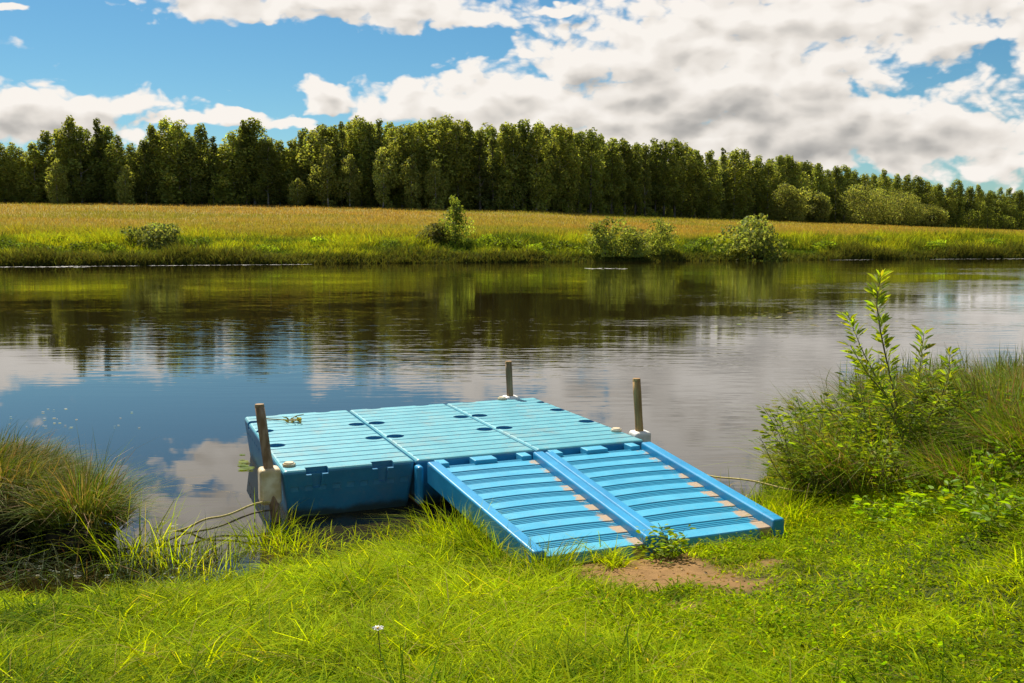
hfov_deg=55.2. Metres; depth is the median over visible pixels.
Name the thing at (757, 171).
pine tree
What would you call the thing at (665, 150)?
pine tree
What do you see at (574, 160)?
birch tree
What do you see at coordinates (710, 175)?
birch tree
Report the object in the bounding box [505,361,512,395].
mooring post
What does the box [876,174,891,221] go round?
birch tree
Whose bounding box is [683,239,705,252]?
herb clump
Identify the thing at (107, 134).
birch tree
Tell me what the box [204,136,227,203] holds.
spruce tree
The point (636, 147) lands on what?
pine tree
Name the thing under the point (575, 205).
forest undergrowth
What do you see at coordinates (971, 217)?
edge bush
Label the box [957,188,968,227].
birch tree
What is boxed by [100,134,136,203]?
birch tree
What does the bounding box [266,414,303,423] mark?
dry sprig
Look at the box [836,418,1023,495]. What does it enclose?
long grass tuft
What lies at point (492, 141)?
tree
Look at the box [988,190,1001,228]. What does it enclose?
birch tree
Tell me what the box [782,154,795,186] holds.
pine tree
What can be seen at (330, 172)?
leafy tree
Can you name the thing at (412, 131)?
birch tree
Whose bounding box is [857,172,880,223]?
birch tree
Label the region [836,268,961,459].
willow sapling
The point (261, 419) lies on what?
mooring post
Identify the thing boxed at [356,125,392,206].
birch tree
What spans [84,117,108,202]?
spruce tree
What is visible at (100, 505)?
sedge tussock
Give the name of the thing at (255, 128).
birch tree
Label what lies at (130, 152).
birch tree
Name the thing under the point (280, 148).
birch tree
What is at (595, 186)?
birch tree
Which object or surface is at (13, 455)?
sedge tussock
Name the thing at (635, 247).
bank bush
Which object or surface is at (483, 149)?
birch tree
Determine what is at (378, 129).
spruce tree
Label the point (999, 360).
reeds
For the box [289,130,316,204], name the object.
birch tree
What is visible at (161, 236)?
bank bush
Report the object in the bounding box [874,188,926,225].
willow tree
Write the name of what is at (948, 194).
birch tree
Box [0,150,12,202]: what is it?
birch tree
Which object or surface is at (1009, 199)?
birch tree
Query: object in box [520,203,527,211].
edge sapling
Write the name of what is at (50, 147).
birch tree
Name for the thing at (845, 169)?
pine tree
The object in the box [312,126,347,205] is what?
birch tree
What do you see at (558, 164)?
birch tree
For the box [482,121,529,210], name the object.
birch tree
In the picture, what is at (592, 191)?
birch tree
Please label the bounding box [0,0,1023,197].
sky
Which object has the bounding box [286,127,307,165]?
birch tree
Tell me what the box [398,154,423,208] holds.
leafy tree
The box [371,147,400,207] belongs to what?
leafy tree
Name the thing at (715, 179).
birch tree
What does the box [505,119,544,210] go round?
birch tree
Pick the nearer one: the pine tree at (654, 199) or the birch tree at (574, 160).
the birch tree at (574, 160)
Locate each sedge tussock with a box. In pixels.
[0,413,135,542]
[0,421,217,551]
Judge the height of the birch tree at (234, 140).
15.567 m
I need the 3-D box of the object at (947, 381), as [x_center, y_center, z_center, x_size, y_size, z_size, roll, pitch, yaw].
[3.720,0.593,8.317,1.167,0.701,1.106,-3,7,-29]
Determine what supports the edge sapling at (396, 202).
on the ground at (650, 571)
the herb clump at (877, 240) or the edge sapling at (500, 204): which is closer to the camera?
the herb clump at (877, 240)
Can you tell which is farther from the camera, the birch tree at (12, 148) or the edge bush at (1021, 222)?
the edge bush at (1021, 222)
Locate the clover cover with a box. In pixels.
[407,465,1023,682]
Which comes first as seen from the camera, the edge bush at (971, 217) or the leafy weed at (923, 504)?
the leafy weed at (923, 504)
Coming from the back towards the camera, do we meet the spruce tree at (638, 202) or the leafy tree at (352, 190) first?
the spruce tree at (638, 202)
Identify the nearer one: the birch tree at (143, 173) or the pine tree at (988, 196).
the birch tree at (143, 173)
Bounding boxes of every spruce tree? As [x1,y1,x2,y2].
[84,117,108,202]
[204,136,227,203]
[294,132,313,204]
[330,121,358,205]
[372,118,387,206]
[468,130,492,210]
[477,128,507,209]
[628,151,647,214]
[637,145,654,215]
[648,138,662,215]
[658,158,672,215]
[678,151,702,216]
[714,147,730,217]
[737,153,753,218]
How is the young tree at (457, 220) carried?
on the ground at (650, 571)
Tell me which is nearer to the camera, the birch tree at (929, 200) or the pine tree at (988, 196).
the birch tree at (929, 200)
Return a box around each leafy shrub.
[748,394,908,503]
[759,416,861,465]
[815,358,989,455]
[833,409,981,496]
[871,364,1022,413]
[895,390,1023,457]
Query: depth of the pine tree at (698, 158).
249.16 m
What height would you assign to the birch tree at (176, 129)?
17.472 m
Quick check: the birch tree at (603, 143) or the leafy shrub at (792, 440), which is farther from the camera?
the birch tree at (603, 143)
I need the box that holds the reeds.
[826,339,1023,394]
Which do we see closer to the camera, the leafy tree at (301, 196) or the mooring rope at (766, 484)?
the mooring rope at (766, 484)
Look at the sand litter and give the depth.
5.85 m
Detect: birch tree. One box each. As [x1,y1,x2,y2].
[0,142,20,202]
[0,142,25,202]
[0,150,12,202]
[1,147,36,202]
[14,141,50,202]
[31,130,51,200]
[34,128,73,201]
[44,115,90,202]
[63,125,101,203]
[76,128,103,202]
[79,142,109,202]
[88,125,128,202]
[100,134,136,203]
[116,143,144,203]
[131,139,158,203]
[135,123,171,203]
[146,115,183,203]
[149,119,207,204]
[170,136,208,204]
[184,123,219,203]
[203,146,241,204]
[207,130,256,204]
[224,124,258,204]
[227,117,280,204]
[228,119,258,204]
[251,137,286,205]
[263,140,295,205]
[279,139,305,205]
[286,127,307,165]
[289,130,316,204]
[295,125,342,205]
[295,132,320,205]
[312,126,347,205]
[323,125,342,164]
[338,119,365,205]
[343,115,381,206]
[355,121,385,206]
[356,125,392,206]
[381,121,395,204]
[383,126,405,206]
[384,123,422,207]
[393,121,428,207]
[397,118,442,207]
[415,117,451,206]
[420,112,468,208]
[440,121,481,209]
[442,119,478,207]
[454,118,485,209]
[470,130,491,205]
[477,122,500,205]
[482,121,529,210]
[497,123,531,210]
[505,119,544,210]
[518,119,557,211]
[521,140,543,209]
[531,124,560,210]
[535,128,563,211]
[547,122,582,211]
[555,125,590,211]
[556,127,581,212]
[582,139,600,212]
[587,133,613,213]
[595,136,615,212]
[602,138,633,213]
[614,138,644,214]
[667,142,704,217]
[694,149,725,218]
[703,158,725,217]
[713,152,743,217]
[718,147,755,219]
[736,149,756,216]
[751,155,768,219]
[756,162,785,220]
[783,155,799,220]
[787,161,812,221]
[805,162,827,218]
[810,163,832,221]
[828,165,848,222]
[837,175,851,222]
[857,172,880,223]
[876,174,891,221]
[877,168,891,223]
[890,173,904,224]
[898,174,916,224]
[921,183,939,207]
[929,184,945,208]
[935,183,947,223]
[940,187,957,226]
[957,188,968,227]
[962,186,981,227]
[971,184,987,227]
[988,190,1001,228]
[991,187,1009,228]
[999,187,1018,229]
[1010,189,1023,229]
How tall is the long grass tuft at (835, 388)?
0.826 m
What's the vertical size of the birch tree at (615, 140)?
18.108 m
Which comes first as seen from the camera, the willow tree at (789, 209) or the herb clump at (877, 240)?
the herb clump at (877, 240)
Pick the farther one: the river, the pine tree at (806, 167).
the pine tree at (806, 167)
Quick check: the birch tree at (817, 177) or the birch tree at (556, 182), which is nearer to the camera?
the birch tree at (556, 182)
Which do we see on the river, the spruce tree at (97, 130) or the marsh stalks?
the marsh stalks
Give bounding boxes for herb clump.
[0,240,24,248]
[99,242,124,253]
[190,237,215,245]
[253,244,279,252]
[308,236,332,244]
[379,240,402,251]
[476,233,499,244]
[526,243,546,253]
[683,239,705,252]
[698,237,714,245]
[811,240,835,251]
[865,236,886,243]
[923,239,946,251]
[978,237,1005,246]
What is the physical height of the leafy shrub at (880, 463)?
0.587 m
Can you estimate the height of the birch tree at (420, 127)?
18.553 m
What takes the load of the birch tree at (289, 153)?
on the ground at (650, 571)
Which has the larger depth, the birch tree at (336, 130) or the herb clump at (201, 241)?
the birch tree at (336, 130)
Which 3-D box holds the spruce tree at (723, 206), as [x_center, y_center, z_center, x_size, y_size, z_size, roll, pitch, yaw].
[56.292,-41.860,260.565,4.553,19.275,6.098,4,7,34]
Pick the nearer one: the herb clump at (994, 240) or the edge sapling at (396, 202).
the herb clump at (994, 240)
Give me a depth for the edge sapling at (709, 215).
252.51 m
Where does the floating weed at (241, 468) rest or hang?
on the river
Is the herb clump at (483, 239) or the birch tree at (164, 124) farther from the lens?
the birch tree at (164, 124)
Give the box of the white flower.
[372,625,383,679]
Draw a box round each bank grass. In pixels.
[0,219,1023,265]
[0,437,1023,682]
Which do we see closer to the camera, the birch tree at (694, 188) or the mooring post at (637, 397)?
the mooring post at (637, 397)
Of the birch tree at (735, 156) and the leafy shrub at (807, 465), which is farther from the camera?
the birch tree at (735, 156)
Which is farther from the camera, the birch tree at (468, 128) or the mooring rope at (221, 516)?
the birch tree at (468, 128)
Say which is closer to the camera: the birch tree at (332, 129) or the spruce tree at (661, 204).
the birch tree at (332, 129)
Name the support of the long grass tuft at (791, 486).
on the ground at (650, 571)
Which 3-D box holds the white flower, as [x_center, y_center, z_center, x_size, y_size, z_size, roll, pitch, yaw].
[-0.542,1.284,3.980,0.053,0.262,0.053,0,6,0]
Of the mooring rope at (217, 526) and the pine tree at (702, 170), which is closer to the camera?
the mooring rope at (217, 526)
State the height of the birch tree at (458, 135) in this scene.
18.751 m
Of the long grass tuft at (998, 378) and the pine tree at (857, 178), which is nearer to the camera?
the long grass tuft at (998, 378)
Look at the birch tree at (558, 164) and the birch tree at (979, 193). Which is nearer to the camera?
the birch tree at (558, 164)
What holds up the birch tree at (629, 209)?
on the ground at (650, 571)
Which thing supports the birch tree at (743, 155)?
on the ground at (650, 571)
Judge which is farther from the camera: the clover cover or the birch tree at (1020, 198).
the birch tree at (1020, 198)
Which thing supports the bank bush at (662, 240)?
on the ground at (650, 571)
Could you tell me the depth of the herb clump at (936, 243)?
93.75 m
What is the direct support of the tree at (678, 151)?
on the ground at (650, 571)
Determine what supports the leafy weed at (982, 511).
on the ground at (650, 571)
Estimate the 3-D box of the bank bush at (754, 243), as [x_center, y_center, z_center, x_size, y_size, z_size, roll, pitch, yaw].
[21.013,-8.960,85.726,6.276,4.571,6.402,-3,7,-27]
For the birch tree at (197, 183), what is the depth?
196.14 m
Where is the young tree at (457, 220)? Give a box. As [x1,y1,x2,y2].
[434,194,474,245]
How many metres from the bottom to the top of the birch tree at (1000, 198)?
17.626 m
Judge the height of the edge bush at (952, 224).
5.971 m
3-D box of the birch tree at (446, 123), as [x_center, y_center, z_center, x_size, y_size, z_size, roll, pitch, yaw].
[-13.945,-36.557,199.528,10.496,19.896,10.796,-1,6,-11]
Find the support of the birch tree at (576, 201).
on the ground at (650, 571)
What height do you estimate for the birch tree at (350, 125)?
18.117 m
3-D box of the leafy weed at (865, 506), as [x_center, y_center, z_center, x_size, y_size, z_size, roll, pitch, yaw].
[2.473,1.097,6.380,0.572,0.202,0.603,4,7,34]
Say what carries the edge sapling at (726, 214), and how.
on the ground at (650, 571)
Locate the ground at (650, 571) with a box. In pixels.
[0,201,1023,682]
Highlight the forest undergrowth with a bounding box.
[18,158,1023,229]
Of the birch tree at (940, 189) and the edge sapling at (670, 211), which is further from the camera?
the birch tree at (940, 189)
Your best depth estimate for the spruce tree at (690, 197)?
252.96 m
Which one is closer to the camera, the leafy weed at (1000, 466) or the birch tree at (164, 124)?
the leafy weed at (1000, 466)
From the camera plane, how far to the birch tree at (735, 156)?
261.78 m
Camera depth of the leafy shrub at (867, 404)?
7.42 m
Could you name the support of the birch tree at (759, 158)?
on the ground at (650, 571)
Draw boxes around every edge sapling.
[208,187,218,204]
[392,194,400,207]
[496,195,502,209]
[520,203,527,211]
[574,202,583,213]
[614,202,623,214]
[665,206,673,216]
[705,202,711,218]
[719,211,730,218]
[757,206,761,218]
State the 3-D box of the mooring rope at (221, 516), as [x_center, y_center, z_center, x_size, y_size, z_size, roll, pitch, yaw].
[-2.237,1.308,7.157,0.916,0.210,0.057,-2,6,-18]
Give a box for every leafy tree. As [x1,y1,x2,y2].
[44,158,71,203]
[113,165,136,204]
[287,178,310,206]
[307,145,346,206]
[337,154,362,206]
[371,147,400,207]
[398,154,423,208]
[421,159,449,209]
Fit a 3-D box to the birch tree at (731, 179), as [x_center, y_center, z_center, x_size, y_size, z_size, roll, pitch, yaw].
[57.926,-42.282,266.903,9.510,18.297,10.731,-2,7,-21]
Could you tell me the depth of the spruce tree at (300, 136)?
198.63 m
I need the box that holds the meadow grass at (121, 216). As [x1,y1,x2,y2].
[0,200,1023,239]
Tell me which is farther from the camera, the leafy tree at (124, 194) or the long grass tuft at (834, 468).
the leafy tree at (124, 194)
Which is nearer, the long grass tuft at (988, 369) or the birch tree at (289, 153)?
the long grass tuft at (988, 369)
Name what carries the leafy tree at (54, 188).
on the ground at (650, 571)
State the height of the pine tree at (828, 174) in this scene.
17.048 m
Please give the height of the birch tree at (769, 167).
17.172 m
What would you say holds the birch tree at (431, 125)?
on the ground at (650, 571)
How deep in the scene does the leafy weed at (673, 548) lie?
6.17 m
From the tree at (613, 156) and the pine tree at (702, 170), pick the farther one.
the pine tree at (702, 170)
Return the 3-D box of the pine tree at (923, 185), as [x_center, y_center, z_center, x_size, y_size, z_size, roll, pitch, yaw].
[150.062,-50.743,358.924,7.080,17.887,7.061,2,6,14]
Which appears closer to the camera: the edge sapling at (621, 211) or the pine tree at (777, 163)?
the edge sapling at (621, 211)
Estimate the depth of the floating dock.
7.59 m
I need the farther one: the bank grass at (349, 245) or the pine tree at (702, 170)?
the pine tree at (702, 170)
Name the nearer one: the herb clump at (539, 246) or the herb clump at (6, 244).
the herb clump at (6, 244)
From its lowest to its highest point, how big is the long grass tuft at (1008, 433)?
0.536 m
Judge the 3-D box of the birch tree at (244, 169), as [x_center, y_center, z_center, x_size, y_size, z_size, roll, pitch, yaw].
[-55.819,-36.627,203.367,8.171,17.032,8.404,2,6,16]
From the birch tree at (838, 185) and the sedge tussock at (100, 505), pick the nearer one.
the sedge tussock at (100, 505)
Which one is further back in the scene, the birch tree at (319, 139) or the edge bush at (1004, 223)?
the edge bush at (1004, 223)
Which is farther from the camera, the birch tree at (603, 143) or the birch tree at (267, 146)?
the birch tree at (603, 143)
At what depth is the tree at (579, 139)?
211.60 m
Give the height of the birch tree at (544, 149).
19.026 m
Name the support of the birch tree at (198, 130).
on the ground at (650, 571)
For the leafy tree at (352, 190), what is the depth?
193.74 m
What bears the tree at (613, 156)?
on the ground at (650, 571)
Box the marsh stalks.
[0,517,293,595]
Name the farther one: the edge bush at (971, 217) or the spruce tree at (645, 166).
the edge bush at (971, 217)
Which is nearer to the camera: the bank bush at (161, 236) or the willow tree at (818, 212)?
the bank bush at (161, 236)
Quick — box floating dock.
[245,395,783,566]
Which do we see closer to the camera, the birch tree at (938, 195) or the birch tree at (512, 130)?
the birch tree at (512, 130)
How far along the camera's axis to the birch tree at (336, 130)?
203.79 m
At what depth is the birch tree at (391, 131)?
201.01 m
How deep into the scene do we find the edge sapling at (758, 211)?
269.88 m
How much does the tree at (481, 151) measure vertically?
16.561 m
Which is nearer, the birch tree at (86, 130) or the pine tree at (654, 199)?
the birch tree at (86, 130)
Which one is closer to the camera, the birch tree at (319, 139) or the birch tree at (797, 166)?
the birch tree at (319, 139)
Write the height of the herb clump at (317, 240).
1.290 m
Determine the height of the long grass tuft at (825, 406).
0.775 m
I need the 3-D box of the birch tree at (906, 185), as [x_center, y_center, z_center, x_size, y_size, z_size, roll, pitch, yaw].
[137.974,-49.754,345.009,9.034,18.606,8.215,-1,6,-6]
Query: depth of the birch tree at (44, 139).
198.89 m
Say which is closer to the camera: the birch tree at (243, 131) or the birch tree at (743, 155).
the birch tree at (243, 131)
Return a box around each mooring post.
[255,403,280,521]
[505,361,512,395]
[632,378,642,431]
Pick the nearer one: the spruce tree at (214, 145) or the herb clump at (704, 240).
the herb clump at (704, 240)
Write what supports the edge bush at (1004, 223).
on the ground at (650, 571)
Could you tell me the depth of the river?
18.50 m
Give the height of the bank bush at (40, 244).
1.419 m
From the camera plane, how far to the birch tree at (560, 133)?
204.93 m
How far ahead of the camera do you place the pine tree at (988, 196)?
390.32 m
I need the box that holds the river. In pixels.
[0,258,1023,609]
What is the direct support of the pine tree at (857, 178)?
on the ground at (650, 571)
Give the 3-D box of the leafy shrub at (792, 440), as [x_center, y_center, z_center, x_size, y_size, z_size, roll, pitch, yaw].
[2.555,0.902,8.293,0.995,0.554,0.974,-3,7,-24]
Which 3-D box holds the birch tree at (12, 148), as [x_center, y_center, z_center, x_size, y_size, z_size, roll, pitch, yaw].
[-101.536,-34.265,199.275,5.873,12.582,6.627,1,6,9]
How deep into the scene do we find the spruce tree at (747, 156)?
267.54 m
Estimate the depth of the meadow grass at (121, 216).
146.00 m
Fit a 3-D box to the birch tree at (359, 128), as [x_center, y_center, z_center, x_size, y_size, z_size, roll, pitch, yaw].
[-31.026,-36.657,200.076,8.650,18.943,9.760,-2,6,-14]
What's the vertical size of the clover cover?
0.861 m
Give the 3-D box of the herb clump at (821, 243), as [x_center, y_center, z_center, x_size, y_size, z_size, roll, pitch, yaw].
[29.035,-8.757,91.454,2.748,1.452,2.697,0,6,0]
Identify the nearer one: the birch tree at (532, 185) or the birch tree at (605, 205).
the birch tree at (532, 185)
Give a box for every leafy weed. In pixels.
[629,523,695,565]
[849,492,917,525]
[892,473,955,521]
[928,471,1023,511]
[945,485,1023,534]
[970,439,1023,483]
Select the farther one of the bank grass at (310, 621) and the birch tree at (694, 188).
the birch tree at (694, 188)
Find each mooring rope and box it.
[122,509,270,549]
[168,501,269,531]
[707,474,851,496]
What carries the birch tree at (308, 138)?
on the ground at (650, 571)
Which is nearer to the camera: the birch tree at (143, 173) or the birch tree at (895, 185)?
the birch tree at (143, 173)
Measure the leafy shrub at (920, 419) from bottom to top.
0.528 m
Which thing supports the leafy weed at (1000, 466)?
on the ground at (650, 571)
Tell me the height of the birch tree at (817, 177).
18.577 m
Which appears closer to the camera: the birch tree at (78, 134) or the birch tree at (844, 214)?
the birch tree at (78, 134)
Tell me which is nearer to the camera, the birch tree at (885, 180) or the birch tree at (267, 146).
the birch tree at (267, 146)
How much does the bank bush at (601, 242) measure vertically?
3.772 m
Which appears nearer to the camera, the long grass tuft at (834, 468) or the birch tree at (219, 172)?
the long grass tuft at (834, 468)
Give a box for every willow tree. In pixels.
[767,183,813,222]
[803,190,832,223]
[834,184,904,224]
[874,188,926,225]
[911,203,948,226]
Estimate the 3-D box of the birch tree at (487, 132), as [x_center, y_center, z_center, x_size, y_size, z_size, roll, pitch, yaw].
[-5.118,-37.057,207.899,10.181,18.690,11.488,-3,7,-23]
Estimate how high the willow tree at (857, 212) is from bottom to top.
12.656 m
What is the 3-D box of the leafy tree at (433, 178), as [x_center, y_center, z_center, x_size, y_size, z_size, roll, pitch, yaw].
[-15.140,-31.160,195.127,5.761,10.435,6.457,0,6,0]
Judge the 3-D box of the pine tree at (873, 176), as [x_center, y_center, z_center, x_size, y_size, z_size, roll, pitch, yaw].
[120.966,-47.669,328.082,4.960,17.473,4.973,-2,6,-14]
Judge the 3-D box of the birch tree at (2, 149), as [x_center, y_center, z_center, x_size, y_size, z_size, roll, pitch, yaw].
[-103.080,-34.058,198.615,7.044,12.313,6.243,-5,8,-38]
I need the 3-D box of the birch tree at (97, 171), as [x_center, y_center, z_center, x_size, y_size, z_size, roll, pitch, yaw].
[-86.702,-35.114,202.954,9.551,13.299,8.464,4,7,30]
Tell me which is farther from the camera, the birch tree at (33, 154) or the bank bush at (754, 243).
the birch tree at (33, 154)
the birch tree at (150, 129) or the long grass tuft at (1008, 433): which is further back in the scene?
the birch tree at (150, 129)
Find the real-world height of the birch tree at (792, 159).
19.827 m
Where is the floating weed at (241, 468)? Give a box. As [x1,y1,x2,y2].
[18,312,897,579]
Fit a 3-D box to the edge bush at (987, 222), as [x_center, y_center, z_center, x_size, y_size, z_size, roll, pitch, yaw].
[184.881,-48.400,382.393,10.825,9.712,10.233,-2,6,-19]
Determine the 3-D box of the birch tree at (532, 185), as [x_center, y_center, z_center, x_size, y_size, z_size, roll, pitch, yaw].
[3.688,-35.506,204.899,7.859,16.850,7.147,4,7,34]
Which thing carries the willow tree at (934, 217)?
on the ground at (650, 571)
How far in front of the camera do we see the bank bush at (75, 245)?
74.42 m
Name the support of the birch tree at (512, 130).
on the ground at (650, 571)
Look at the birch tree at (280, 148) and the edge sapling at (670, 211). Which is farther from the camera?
the edge sapling at (670, 211)
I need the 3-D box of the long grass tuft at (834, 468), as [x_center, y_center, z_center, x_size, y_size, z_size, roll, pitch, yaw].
[2.802,0.697,7.340,3.262,0.778,2.965,0,6,0]
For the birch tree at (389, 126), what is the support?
on the ground at (650, 571)
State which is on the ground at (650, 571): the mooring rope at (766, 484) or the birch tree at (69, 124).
the birch tree at (69, 124)
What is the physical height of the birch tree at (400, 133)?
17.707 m
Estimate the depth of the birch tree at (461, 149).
197.59 m
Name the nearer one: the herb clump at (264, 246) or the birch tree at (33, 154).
the herb clump at (264, 246)
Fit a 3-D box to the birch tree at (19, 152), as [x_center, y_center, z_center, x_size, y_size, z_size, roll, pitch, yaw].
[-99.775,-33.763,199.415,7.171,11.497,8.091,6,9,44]
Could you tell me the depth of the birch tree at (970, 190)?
381.40 m
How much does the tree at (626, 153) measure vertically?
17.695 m
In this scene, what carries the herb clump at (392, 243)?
on the ground at (650, 571)
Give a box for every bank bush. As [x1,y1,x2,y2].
[20,242,55,251]
[56,242,97,252]
[120,222,183,249]
[414,222,459,245]
[484,237,527,249]
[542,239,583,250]
[584,216,627,256]
[615,224,654,257]
[642,217,679,254]
[707,213,787,260]
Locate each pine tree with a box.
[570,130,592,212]
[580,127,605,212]
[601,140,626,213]
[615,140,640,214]
[628,142,645,214]
[640,143,657,203]
[648,142,666,215]
[651,139,680,216]
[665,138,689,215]
[685,149,707,217]
[694,150,708,216]
[749,159,768,213]
[769,155,789,212]
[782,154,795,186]
[798,160,814,219]
[823,169,834,215]
[837,164,856,222]
[847,169,864,218]
[868,173,878,223]
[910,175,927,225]
[916,179,928,203]
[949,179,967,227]
[983,190,994,220]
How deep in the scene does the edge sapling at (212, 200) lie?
195.15 m
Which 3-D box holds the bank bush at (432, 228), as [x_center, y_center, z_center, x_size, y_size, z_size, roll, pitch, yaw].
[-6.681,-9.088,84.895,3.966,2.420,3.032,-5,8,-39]
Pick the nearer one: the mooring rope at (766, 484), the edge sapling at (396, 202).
the mooring rope at (766, 484)
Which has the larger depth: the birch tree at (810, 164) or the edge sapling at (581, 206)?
the birch tree at (810, 164)
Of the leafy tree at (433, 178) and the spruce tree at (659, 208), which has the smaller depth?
the leafy tree at (433, 178)
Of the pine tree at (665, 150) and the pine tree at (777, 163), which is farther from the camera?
the pine tree at (777, 163)
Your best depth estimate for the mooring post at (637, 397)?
8.74 m
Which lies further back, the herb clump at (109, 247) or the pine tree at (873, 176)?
the pine tree at (873, 176)
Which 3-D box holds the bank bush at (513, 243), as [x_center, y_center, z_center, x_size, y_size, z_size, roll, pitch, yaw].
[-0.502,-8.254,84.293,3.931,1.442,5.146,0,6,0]
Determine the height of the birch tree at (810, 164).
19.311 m
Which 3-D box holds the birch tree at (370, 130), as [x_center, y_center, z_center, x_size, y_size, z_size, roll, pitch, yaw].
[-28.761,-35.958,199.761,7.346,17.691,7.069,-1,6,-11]
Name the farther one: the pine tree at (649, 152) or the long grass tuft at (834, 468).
the pine tree at (649, 152)
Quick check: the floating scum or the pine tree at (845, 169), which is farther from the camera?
the pine tree at (845, 169)
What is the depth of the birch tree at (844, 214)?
315.98 m
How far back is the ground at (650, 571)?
5.66 m
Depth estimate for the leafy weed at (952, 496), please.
5.70 m
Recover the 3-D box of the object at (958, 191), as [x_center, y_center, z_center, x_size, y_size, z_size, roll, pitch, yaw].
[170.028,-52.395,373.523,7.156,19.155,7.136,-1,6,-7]
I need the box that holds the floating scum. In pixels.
[20,258,1022,268]
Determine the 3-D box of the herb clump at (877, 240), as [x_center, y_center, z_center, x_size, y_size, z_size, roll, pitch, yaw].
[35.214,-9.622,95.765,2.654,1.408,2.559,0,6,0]
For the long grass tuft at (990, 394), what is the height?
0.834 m
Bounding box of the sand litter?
[583,552,786,590]
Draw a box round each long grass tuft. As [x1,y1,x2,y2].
[702,371,999,445]
[703,385,978,500]
[704,431,885,507]
[745,355,1023,421]
[802,350,1023,459]
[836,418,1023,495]
[852,345,1023,404]
[894,383,1023,468]
[912,350,1023,392]
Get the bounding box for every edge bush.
[940,213,965,227]
[959,209,984,227]
[975,205,1002,228]
[991,215,1019,229]
[1008,210,1023,229]

